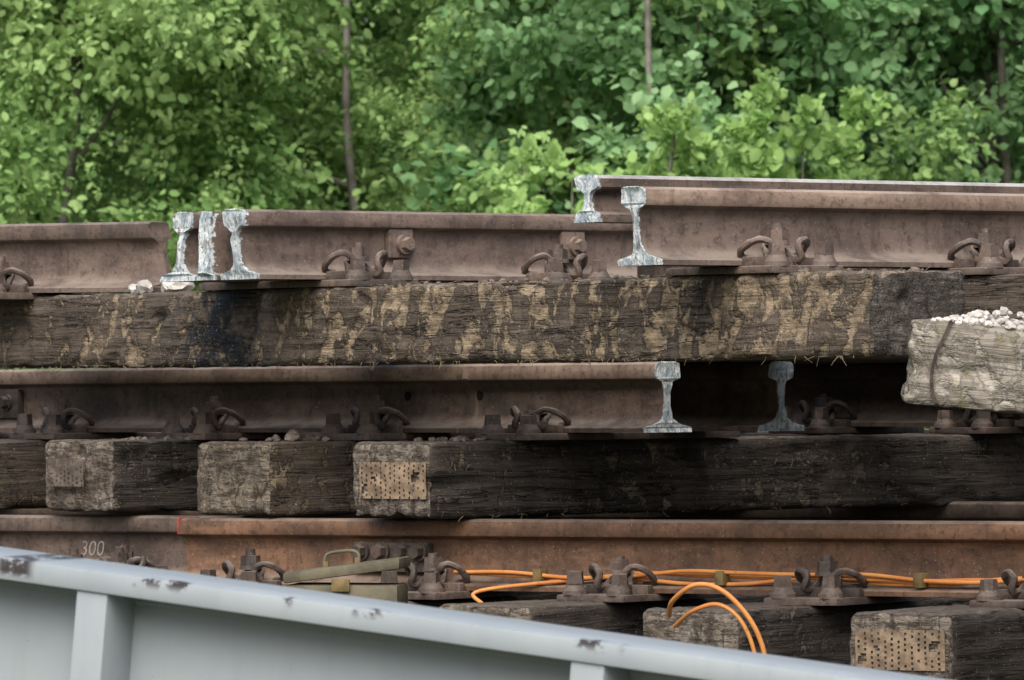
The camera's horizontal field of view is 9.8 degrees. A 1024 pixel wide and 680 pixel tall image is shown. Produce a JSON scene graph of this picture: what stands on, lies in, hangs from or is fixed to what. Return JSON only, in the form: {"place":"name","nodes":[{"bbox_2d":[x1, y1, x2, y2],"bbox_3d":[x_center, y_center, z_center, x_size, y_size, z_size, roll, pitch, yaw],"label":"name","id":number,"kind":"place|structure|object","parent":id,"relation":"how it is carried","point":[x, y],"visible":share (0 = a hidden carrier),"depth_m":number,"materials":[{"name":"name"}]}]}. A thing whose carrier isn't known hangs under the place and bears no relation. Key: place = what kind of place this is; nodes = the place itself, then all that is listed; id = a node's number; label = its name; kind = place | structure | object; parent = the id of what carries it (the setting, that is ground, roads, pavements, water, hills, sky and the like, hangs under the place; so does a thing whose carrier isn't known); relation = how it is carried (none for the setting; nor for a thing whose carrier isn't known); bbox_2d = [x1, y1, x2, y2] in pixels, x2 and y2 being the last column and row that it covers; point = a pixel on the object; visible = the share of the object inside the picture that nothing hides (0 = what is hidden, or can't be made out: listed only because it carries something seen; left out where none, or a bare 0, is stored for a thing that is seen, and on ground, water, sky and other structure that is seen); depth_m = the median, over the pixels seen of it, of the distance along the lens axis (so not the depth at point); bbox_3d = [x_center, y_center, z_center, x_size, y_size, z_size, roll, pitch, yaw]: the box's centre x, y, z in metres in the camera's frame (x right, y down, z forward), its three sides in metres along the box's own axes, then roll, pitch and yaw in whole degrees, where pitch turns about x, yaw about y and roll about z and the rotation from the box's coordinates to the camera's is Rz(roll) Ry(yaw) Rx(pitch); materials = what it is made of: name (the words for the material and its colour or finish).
{"place":"outdoors","nodes":[
{"label":"outdoors","id":0,"kind":"place"},
{"label":"ground","id":1,"kind":"structure","parent":0,"visible":0},
{"bbox_2d":[0,5,169,369],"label":"hawthorn tree","id":2,"kind":"object","parent":1,"relation":"on","point":[49,163],"visible":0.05,"depth_m":31.71,"materials":[{"name":"green plant"}]},
{"bbox_2d":[0,0,384,432],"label":"birch tree","id":3,"kind":"object","parent":1,"relation":"on","point":[192,44],"visible":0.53,"depth_m":27.86,"materials":[{"name":"green plant"}]},
{"bbox_2d":[10,0,627,284],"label":"birch tree","id":4,"kind":"object","parent":1,"relation":"on","point":[321,105],"visible":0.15,"depth_m":29.51,"materials":[{"name":"green plant"}]},
{"bbox_2d":[133,0,829,212],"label":"hawthorn tree","id":5,"kind":"object","parent":1,"relation":"on","point":[380,9],"visible":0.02,"depth_m":32.65,"materials":[{"name":"green plant"}]},
{"bbox_2d":[2,9,1022,427],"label":"distant trees","id":6,"kind":"object","parent":1,"relation":"on","point":[362,27],"depth_m":37.74,"materials":[{"name":"green plant"}]},
{"bbox_2d":[485,125,623,213],"bbox_3d":[0.184,0.265,26.464,1.119,2.432,1.034,0,0,-22],"label":"maple sapling","id":7,"kind":"object","parent":1,"relation":"on","point":[553,159],"visible":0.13,"depth_m":26.50,"materials":[{"name":"green plant"}]},
{"bbox_2d":[572,0,748,200],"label":"ash sapling","id":8,"kind":"object","parent":1,"relation":"on","point":[644,95],"visible":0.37,"depth_m":26.87,"materials":[{"name":"green plant"}]},
{"bbox_2d":[598,91,729,176],"bbox_3d":[0.610,0.204,26.082,0.753,2.555,1.120,0,0,-27],"label":"maple sapling","id":9,"kind":"object","parent":1,"relation":"on","point":[686,150],"visible":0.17,"depth_m":25.89,"materials":[{"name":"green plant"}]},
{"bbox_2d":[393,0,1009,213],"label":"aspen tree","id":10,"kind":"object","parent":1,"relation":"on","point":[524,47],"visible":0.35,"depth_m":27.93,"materials":[{"name":"green plant"}]},
{"bbox_2d":[625,64,787,177],"bbox_3d":[0.938,0.136,26.245,1.039,2.689,0.976,0,0,0],"label":"maple sapling","id":11,"kind":"object","parent":1,"relation":"on","point":[739,157],"visible":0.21,"depth_m":26.28,"materials":[{"name":"green plant"}]},
{"bbox_2d":[753,84,892,179],"bbox_3d":[1.333,0.176,26.520,0.883,2.610,1.064,0,0,-43],"label":"maple sapling","id":12,"kind":"object","parent":1,"relation":"on","point":[841,136],"visible":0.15,"depth_m":26.41,"materials":[{"name":"green plant"}]},
{"bbox_2d":[702,0,1023,428],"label":"aspen tree","id":13,"kind":"object","parent":1,"relation":"on","point":[970,43],"visible":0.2,"depth_m":28.91,"materials":[{"name":"green plant"}]},
{"bbox_2d":[936,9,1023,183],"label":"hawthorn tree","id":14,"kind":"object","parent":1,"relation":"on","point":[1016,148],"visible":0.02,"depth_m":31.55,"materials":[{"name":"green plant"}]},
{"bbox_3d":[1.828,1.365,7.570,0.240,0.171,0.900,0,0,30],"label":"timber trestle","id":15,"kind":"object","parent":1,"relation":"on","visible":0},
{"bbox_2d":[0,546,948,679],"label":"steel girder","id":16,"kind":"object","parent":15,"relation":"on","point":[63,617],"visible":1,"depth_m":8.82,"materials":[{"name":"grey metal"}]},
{"bbox_3d":[1.143,1.276,13.365,3.211,0.350,2.802,0,0,40],"label":"railway track panel","id":17,"kind":"object","parent":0,"visible":0},
{"bbox_3d":[0.646,0.930,14.154,2.806,0.352,3.208,0,0,42],"label":"railway track panel","id":18,"kind":"object","parent":17,"relation":"on","visible":0},
{"bbox_2d":[0,501,1023,679],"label":"railway track panel","id":19,"kind":"structure","parent":18,"relation":"on","point":[934,591],"depth_m":13.11,"materials":[{"name":"metal"}]},
{"bbox_2d":[283,549,410,603],"bbox_3d":[-0.363,0.528,13.191,0.260,0.139,0.167,0,0,8],"label":"metal equipment case","id":20,"kind":"object","parent":19,"relation":"on","point":[395,592],"visible":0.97,"depth_m":13.12,"materials":[{"name":"green paint"}]},
{"bbox_2d":[0,361,1023,519],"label":"railway track panel","id":21,"kind":"structure","parent":19,"relation":"on","point":[443,441],"depth_m":14.08,"materials":[{"name":"wood"}]},
{"bbox_2d":[0,174,1023,374],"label":"railway track panel","id":22,"kind":"structure","parent":21,"relation":"on","point":[637,268],"depth_m":13.21,"materials":[{"name":"wood"}]},
{"bbox_2d":[667,582,766,653],"bbox_3d":[0.402,0.672,12.293,0.267,0.358,0.112,0,0,35],"label":"orange cable loop","id":23,"kind":"object","parent":19,"relation":"attached to","point":[727,594],"visible":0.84,"depth_m":12.24,"materials":[{"name":"orange plastic"}]},
{"bbox_3d":[1.750,0.830,11.500,0.906,1.194,0.906,0,0,0],"label":"sleeper stack","id":24,"kind":"object","parent":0,"visible":0},
{"bbox_2d":[901,307,1023,413],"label":"timber sleeper","id":25,"kind":"object","parent":24,"relation":"on","point":[972,360],"visible":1,"depth_m":11.57,"materials":[{"name":"wood"}]}
]}

